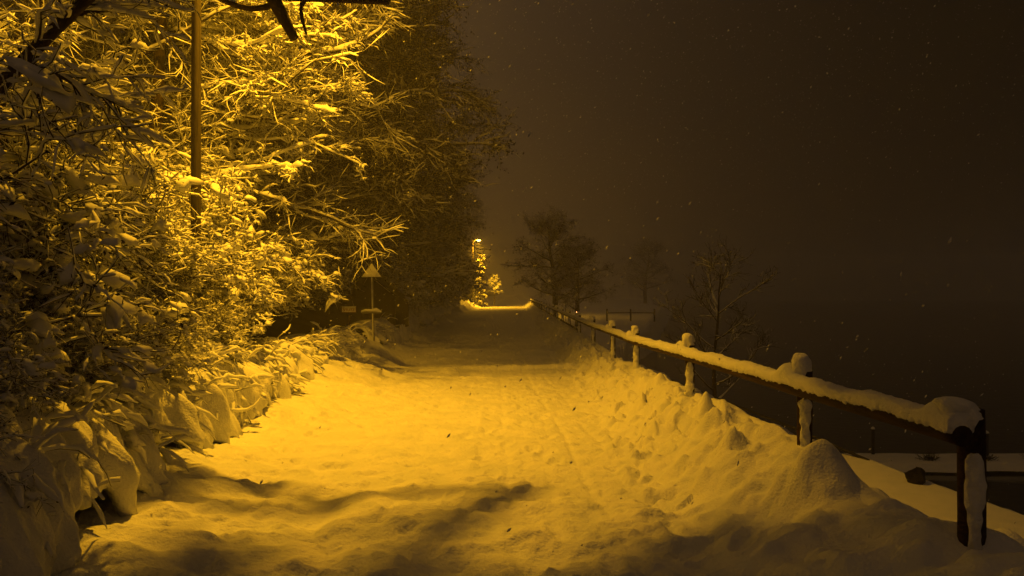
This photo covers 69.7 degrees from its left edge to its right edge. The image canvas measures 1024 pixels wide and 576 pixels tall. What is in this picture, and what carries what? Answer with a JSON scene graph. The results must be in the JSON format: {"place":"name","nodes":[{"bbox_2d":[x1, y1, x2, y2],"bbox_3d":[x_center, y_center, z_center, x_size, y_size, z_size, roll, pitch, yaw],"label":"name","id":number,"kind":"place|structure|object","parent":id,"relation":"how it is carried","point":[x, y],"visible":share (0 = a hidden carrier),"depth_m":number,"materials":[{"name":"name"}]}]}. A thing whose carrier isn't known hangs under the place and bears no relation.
{"place":"outdoors","nodes":[
{"label":"outdoors","id":0,"kind":"place"},
{"bbox_2d":[237,283,500,345],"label":"hillside","id":1,"kind":"structure","parent":0,"point":[301,323],"depth_m":19.06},
{"bbox_2d":[0,193,24,296],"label":"snowy shrub","id":2,"kind":"object","parent":1,"relation":"on","point":[4,258],"visible":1,"depth_m":3.65,"materials":[{"name":"green plant"}]},
{"bbox_2d":[0,419,57,515],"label":"snowy shrub","id":3,"kind":"object","parent":1,"relation":"on","point":[31,496],"visible":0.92,"depth_m":3.40,"materials":[{"name":"green plant"}]},
{"bbox_2d":[0,261,94,438],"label":"snowy shrub","id":4,"kind":"object","parent":1,"relation":"on","point":[27,380],"visible":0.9,"depth_m":3.97,"materials":[{"name":"green plant"}]},
{"bbox_2d":[0,0,160,165],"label":"tree","id":5,"kind":"object","parent":1,"relation":"on","point":[7,17],"visible":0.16,"depth_m":5.86,"materials":[{"name":"green plant"}]},
{"bbox_2d":[0,48,194,299],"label":"snowy shrub","id":6,"kind":"object","parent":1,"relation":"on","point":[70,175],"visible":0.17,"depth_m":5.98,"materials":[{"name":"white plant"}]},
{"bbox_2d":[4,254,205,406],"bbox_3d":[-3.385,0.347,5.198,2.234,1.560,2.207,0,0,0],"label":"snowy shrub","id":7,"kind":"object","parent":1,"relation":"on","point":[121,338],"visible":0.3,"depth_m":5.04,"materials":[{"name":"green plant"}]},
{"bbox_2d":[0,26,213,401],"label":"snowy shrub","id":8,"kind":"object","parent":1,"relation":"on","point":[79,231],"visible":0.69,"depth_m":4.55,"materials":[{"name":"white plant"}]},
{"bbox_2d":[0,0,235,192],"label":"leaning tree","id":9,"kind":"object","parent":1,"relation":"on","point":[61,17],"visible":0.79,"depth_m":4.71,"materials":[{"name":"brown plant"}]},
{"bbox_2d":[0,0,239,160],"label":"snowy tree","id":10,"kind":"object","parent":1,"relation":"on","point":[135,35],"visible":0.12,"depth_m":10.82,"materials":[{"name":"green plant"}]},
{"bbox_2d":[0,0,250,140],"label":"snowy tree","id":11,"kind":"object","parent":1,"relation":"on","point":[90,53],"visible":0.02,"depth_m":14.23,"materials":[{"name":"green plant"}]},
{"bbox_2d":[48,133,207,243],"bbox_3d":[-6.077,-1.040,8.130,4.878,3.083,3.255,0,0,-32],"label":"snowy shrub","id":12,"kind":"object","parent":1,"relation":"on","point":[182,185],"depth_m":8.47,"materials":[{"name":"green plant"}]},
{"bbox_2d":[74,272,218,385],"bbox_3d":[-3.481,0.503,6.415,1.754,1.344,2.045,0,0,-29],"label":"snowy shrub","id":13,"kind":"object","parent":1,"relation":"on","point":[177,354],"visible":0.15,"depth_m":6.42,"materials":[{"name":"green plant"}]},
{"bbox_2d":[0,0,301,156],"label":"snowy tree","id":14,"kind":"object","parent":1,"relation":"on","point":[145,104],"visible":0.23,"depth_m":12.16,"materials":[{"name":"white plant"}]},
{"bbox_2d":[71,89,262,232],"bbox_3d":[-6.613,-1.554,11.775,4.984,3.819,5.809,0,0,-29],"label":"snowy shrub","id":15,"kind":"object","parent":1,"relation":"on","point":[225,150],"visible":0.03,"depth_m":11.61,"materials":[{"name":"green plant"}]},
{"bbox_2d":[75,149,285,325],"bbox_3d":[-4.490,-0.311,8.030,3.885,2.712,3.839,0,0,-14],"label":"snowy shrub","id":16,"kind":"object","parent":1,"relation":"on","point":[192,257],"visible":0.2,"depth_m":7.86,"materials":[{"name":"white plant"}]},
{"bbox_2d":[0,321,367,575],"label":"snow bank","id":17,"kind":"structure","parent":1,"relation":"on","point":[112,448],"depth_m":4.83,"materials":[{"name":"white snow"}]},
{"bbox_2d":[190,0,200,303],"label":"street lamp","id":18,"kind":"object","parent":1,"relation":"on","point":[196,99],"visible":0.53,"depth_m":8.97,"materials":[{"name":"brown metal"}]},
{"bbox_2d":[154,270,264,367],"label":"snowy shrub","id":19,"kind":"object","parent":1,"relation":"on","point":[228,335],"visible":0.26,"depth_m":8.12,"materials":[{"name":"green plant"}]},
{"bbox_2d":[18,1,408,259],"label":"dark tree","id":20,"kind":"object","parent":1,"relation":"on","point":[365,200],"visible":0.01,"depth_m":25.80,"materials":[{"name":"green plant"}]},
{"bbox_2d":[169,194,284,329],"bbox_3d":[-4.906,-0.194,9.322,3.884,2.455,2.592,0,0,-15],"label":"snowy shrub","id":21,"kind":"object","parent":1,"relation":"on","point":[252,280],"visible":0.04,"depth_m":9.36,"materials":[{"name":"green plant"}]},
{"bbox_2d":[84,0,370,213],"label":"snowy tree","id":22,"kind":"object","parent":1,"relation":"on","point":[336,99],"visible":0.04,"depth_m":18.21,"materials":[{"name":"green plant"}]},
{"bbox_2d":[15,0,455,285],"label":"dark tree","id":23,"kind":"object","parent":1,"relation":"on","point":[337,247],"visible":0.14,"depth_m":20.22,"materials":[{"name":"green plant"}]},
{"bbox_2d":[131,147,351,345],"bbox_3d":[-4.971,-0.453,11.354,4.696,3.176,4.274,0,0,0],"label":"snowy shrub","id":24,"kind":"object","parent":1,"relation":"on","point":[226,195],"visible":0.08,"depth_m":10.83,"materials":[{"name":"green plant"}]},
{"bbox_2d":[68,0,424,295],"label":"snowy tree","id":25,"kind":"object","parent":1,"relation":"on","point":[282,84],"visible":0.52,"depth_m":13.00,"materials":[{"name":"white snow"}]},
{"bbox_2d":[122,0,400,214],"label":"tree","id":26,"kind":"object","parent":1,"relation":"on","point":[281,11],"visible":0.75,"depth_m":12.28,"materials":[{"name":"white plant"}]},
{"bbox_2d":[251,219,289,245],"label":"snowy shrub","id":27,"kind":"object","parent":1,"relation":"on","point":[267,228],"visible":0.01,"depth_m":15.54,"materials":[{"name":"green plant"}]},
{"bbox_2d":[201,202,343,334],"bbox_3d":[-5.044,-0.438,13.025,3.787,2.902,4.415,0,0,-29],"label":"snowy shrub","id":28,"kind":"object","parent":1,"relation":"on","point":[317,272],"visible":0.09,"depth_m":13.20,"materials":[{"name":"green plant"}]},
{"bbox_2d":[134,0,470,312],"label":"dark tree","id":29,"kind":"object","parent":1,"relation":"on","point":[414,56],"visible":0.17,"depth_m":22.89,"materials":[{"name":"green plant"}]},
{"bbox_2d":[284,255,354,310],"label":"snowy shrub","id":30,"kind":"object","parent":1,"relation":"on","point":[317,293],"visible":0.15,"depth_m":21.11,"materials":[{"name":"green plant"}]},
{"bbox_2d":[342,306,355,325],"bbox_3d":[-4.278,1.317,19.302,0.379,1.694,0.062,0,0,0],"label":"name board","id":31,"kind":"object","parent":1,"relation":"on","point":[348,309],"visible":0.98,"depth_m":19.28,"materials":[{"name":"brown wood"}]},
{"bbox_2d":[338,273,412,328],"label":"shed","id":32,"kind":"structure","parent":1,"relation":"on","point":[388,303],"depth_m":24.50,"materials":[{"name":"brown wood"}]},
{"bbox_2d":[358,298,375,319],"bbox_3d":[-4.830,0.854,24.476,0.603,1.022,0.030,0,0,0],"label":"door","id":33,"kind":"structure","parent":32,"relation":"in","point":[363,303],"depth_m":24.46,"materials":[{"name":"brown wood"}]},
{"bbox_2d":[296,48,460,262],"bbox_3d":[-9.458,-9.141,38.255,13.683,18.795,13.231,0,0,-7],"label":"dark tree","id":34,"kind":"object","parent":1,"relation":"on","point":[437,223],"depth_m":37.86,"materials":[{"name":"green plant"}]},
{"bbox_2d":[327,228,430,313],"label":"snowy shrub","id":35,"kind":"object","parent":1,"relation":"on","point":[406,283],"visible":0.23,"depth_m":27.02,"materials":[{"name":"green plant"}]},
{"bbox_2d":[289,0,495,309],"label":"dark tree","id":36,"kind":"object","parent":1,"relation":"on","point":[444,198],"visible":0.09,"depth_m":35.72,"materials":[{"name":"green plant"}]},
{"bbox_2d":[339,300,460,343],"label":"wall","id":37,"kind":"structure","parent":1,"relation":"on","point":[392,332],"depth_m":24.65,"materials":[{"name":"stone"}]},
{"bbox_2d":[285,0,523,301],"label":"dark tree","id":38,"kind":"object","parent":1,"relation":"on","point":[428,7],"visible":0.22,"depth_m":28.79,"materials":[{"name":"green plant"}]},
{"bbox_2d":[391,230,476,311],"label":"snowy shrub","id":39,"kind":"object","parent":1,"relation":"on","point":[444,287],"visible":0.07,"depth_m":36.29,"materials":[{"name":"green plant"}]},
{"bbox_2d":[394,99,487,304],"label":"dark tree","id":40,"kind":"object","parent":1,"relation":"on","point":[459,217],"visible":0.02,"depth_m":44.03,"materials":[{"name":"green plant"}]},
{"bbox_2d":[405,131,478,299],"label":"dark tree","id":41,"kind":"object","parent":1,"relation":"on","point":[465,200],"visible":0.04,"depth_m":53.05,"materials":[{"name":"green plant"}]},
{"bbox_2d":[406,132,486,277],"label":"dark tree","id":42,"kind":"object","parent":1,"relation":"on","point":[476,202],"visible":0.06,"depth_m":61.79,"materials":[{"name":"green plant"}]},
{"bbox_2d":[427,253,474,308],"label":"snowy shrub","id":43,"kind":"object","parent":1,"relation":"on","point":[458,294],"visible":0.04,"depth_m":48.39,"materials":[{"name":"green plant"}]},
{"bbox_2d":[431,267,488,303],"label":"snowy shrub","id":44,"kind":"object","parent":1,"relation":"on","point":[481,287],"visible":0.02,"depth_m":55.95,"materials":[{"name":"green plant"}]},
{"bbox_2d":[54,294,710,575],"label":"path","id":45,"kind":"structure","parent":0,"point":[424,499],"depth_m":5.79,"materials":[{"name":"white snow"}]},
{"bbox_2d":[361,263,380,340],"bbox_3d":[-3.607,0.709,18.870,0.536,2.695,0.100,0,0,0],"label":"road sign","id":46,"kind":"object","parent":45,"relation":"on","point":[372,272],"visible":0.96,"depth_m":18.85,"materials":[{"name":"grey metal"}]},
{"bbox_2d":[470,279,478,305],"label":"slim tree","id":47,"kind":"object","parent":45,"relation":"on","point":[475,299],"visible":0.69,"depth_m":72.94,"materials":[{"name":"green plant"}]},
{"bbox_2d":[472,238,480,298],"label":"street lamp","id":48,"kind":"object","parent":45,"relation":"on","point":[478,239],"visible":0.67,"depth_m":74.95,"materials":[{"name":"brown metal"}]},
{"bbox_2d":[473,254,488,306],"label":"slim tree","id":49,"kind":"object","parent":45,"relation":"on","point":[485,282],"visible":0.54,"depth_m":77.17,"materials":[{"name":"green plant"}]},
{"bbox_2d":[486,274,503,305],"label":"young tree","id":50,"kind":"object","parent":45,"relation":"on","point":[493,281],"visible":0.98,"depth_m":79.19,"materials":[{"name":"green plant"}]},
{"bbox_2d":[2,0,1023,299],"label":"sky","id":51,"kind":"structure","parent":0,"point":[997,115],"materials":[{"name":"black"}]},
{"bbox_2d":[23,0,1023,552],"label":"falling snow","id":52,"kind":"structure","parent":0,"point":[601,228],"depth_m":12.12,"materials":[{"name":"white snow"}]},
{"bbox_2d":[515,294,1023,575],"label":"snow bank","id":53,"kind":"structure","parent":0,"point":[777,501],"depth_m":4.61,"materials":[{"name":"white snow"}]},
{"bbox_2d":[530,298,986,550],"bbox_3d":[1.972,1.405,39.212,0.261,1.521,72.067,0,0,0],"label":"rail fence","id":54,"kind":"object","parent":53,"relation":"on","point":[960,423],"visible":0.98,"depth_m":4.00,"materials":[{"name":"brown wood"}]},
{"bbox_2d":[525,298,1023,546],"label":"shore ground","id":55,"kind":"structure","parent":0,"point":[929,498],"depth_m":8.98,"materials":[{"name":"white snow"}]},
{"bbox_2d":[500,204,601,315],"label":"orchard tree","id":56,"kind":"object","parent":55,"relation":"on","point":[543,227],"visible":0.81,"depth_m":54.70,"materials":[{"name":"brown plant"}]},
{"bbox_2d":[541,237,623,325],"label":"orchard tree","id":57,"kind":"object","parent":55,"relation":"on","point":[576,277],"visible":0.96,"depth_m":52.56,"materials":[{"name":"brown plant"}]},
{"bbox_2d":[606,309,654,321],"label":"field fence","id":58,"kind":"object","parent":55,"relation":"on","point":[630,312],"visible":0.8,"depth_m":61.95,"materials":[{"name":"brown wood"}]},
{"bbox_2d":[614,237,677,303],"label":"orchard tree","id":59,"kind":"object","parent":55,"relation":"on","point":[655,246],"visible":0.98,"depth_m":159.19,"materials":[{"name":"brown plant"}]},
{"bbox_2d":[652,233,782,398],"bbox_3d":[4.234,0.935,15.602,2.788,4.208,2.443,0,0,44],"label":"tree","id":60,"kind":"object","parent":55,"relation":"on","point":[716,336],"visible":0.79,"depth_m":15.44,"materials":[{"name":"brown plant"}]},
{"bbox_2d":[625,361,869,459],"bbox_3d":[3.567,2.398,19.181,0.359,0.722,19.689,0,0,-5],"label":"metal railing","id":61,"kind":"object","parent":55,"relation":"on","point":[813,436],"visible":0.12,"depth_m":11.40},
{"bbox_2d":[904,467,925,484],"bbox_3d":[4.549,2.144,8.303,0.212,0.263,0.227,0,0,31],"label":"boulder","id":62,"kind":"object","parent":55,"relation":"on","point":[916,475],"visible":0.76,"depth_m":8.23,"materials":[{"name":"stone"}]},
{"bbox_2d":[639,300,1023,514],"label":"lake water","id":63,"kind":"structure","parent":0,"point":[1000,401],"depth_m":39.34,"materials":[{"name":"black liquid"}]},
{"bbox_2d":[842,453,1023,472],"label":"jetty","id":64,"kind":"object","parent":63,"relation":"in","point":[943,463],"visible":0.36,"depth_m":14.80,"materials":[{"name":"stone"}]},
{"bbox_2d":[871,427,874,453],"bbox_3d":[7.620,3.408,15.531,0.080,0.960,0.077,0,0,0],"label":"mooring post","id":65,"kind":"object","parent":64,"relation":"attached to","point":[872,440],"visible":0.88,"depth_m":15.51,"materials":[{"name":"wood"}]},
{"bbox_2d":[916,450,938,460],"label":"grass tuft","id":66,"kind":"object","parent":64,"relation":"on","point":[929,457],"visible":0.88,"depth_m":14.96,"materials":[{"name":"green plant"}]},
{"bbox_2d":[986,431,988,455],"bbox_3d":[9.950,3.443,15.481,0.161,0.890,0.153,0,0,0],"label":"mooring post","id":67,"kind":"object","parent":64,"relation":"attached to","point":[987,441],"visible":0.3,"depth_m":15.42,"materials":[{"name":"wood"}]},
{"bbox_2d":[986,452,997,460],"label":"grass tuft","id":68,"kind":"object","parent":64,"relation":"on","point":[989,457],"visible":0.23,"depth_m":14.88,"materials":[{"name":"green plant"}]}
]}

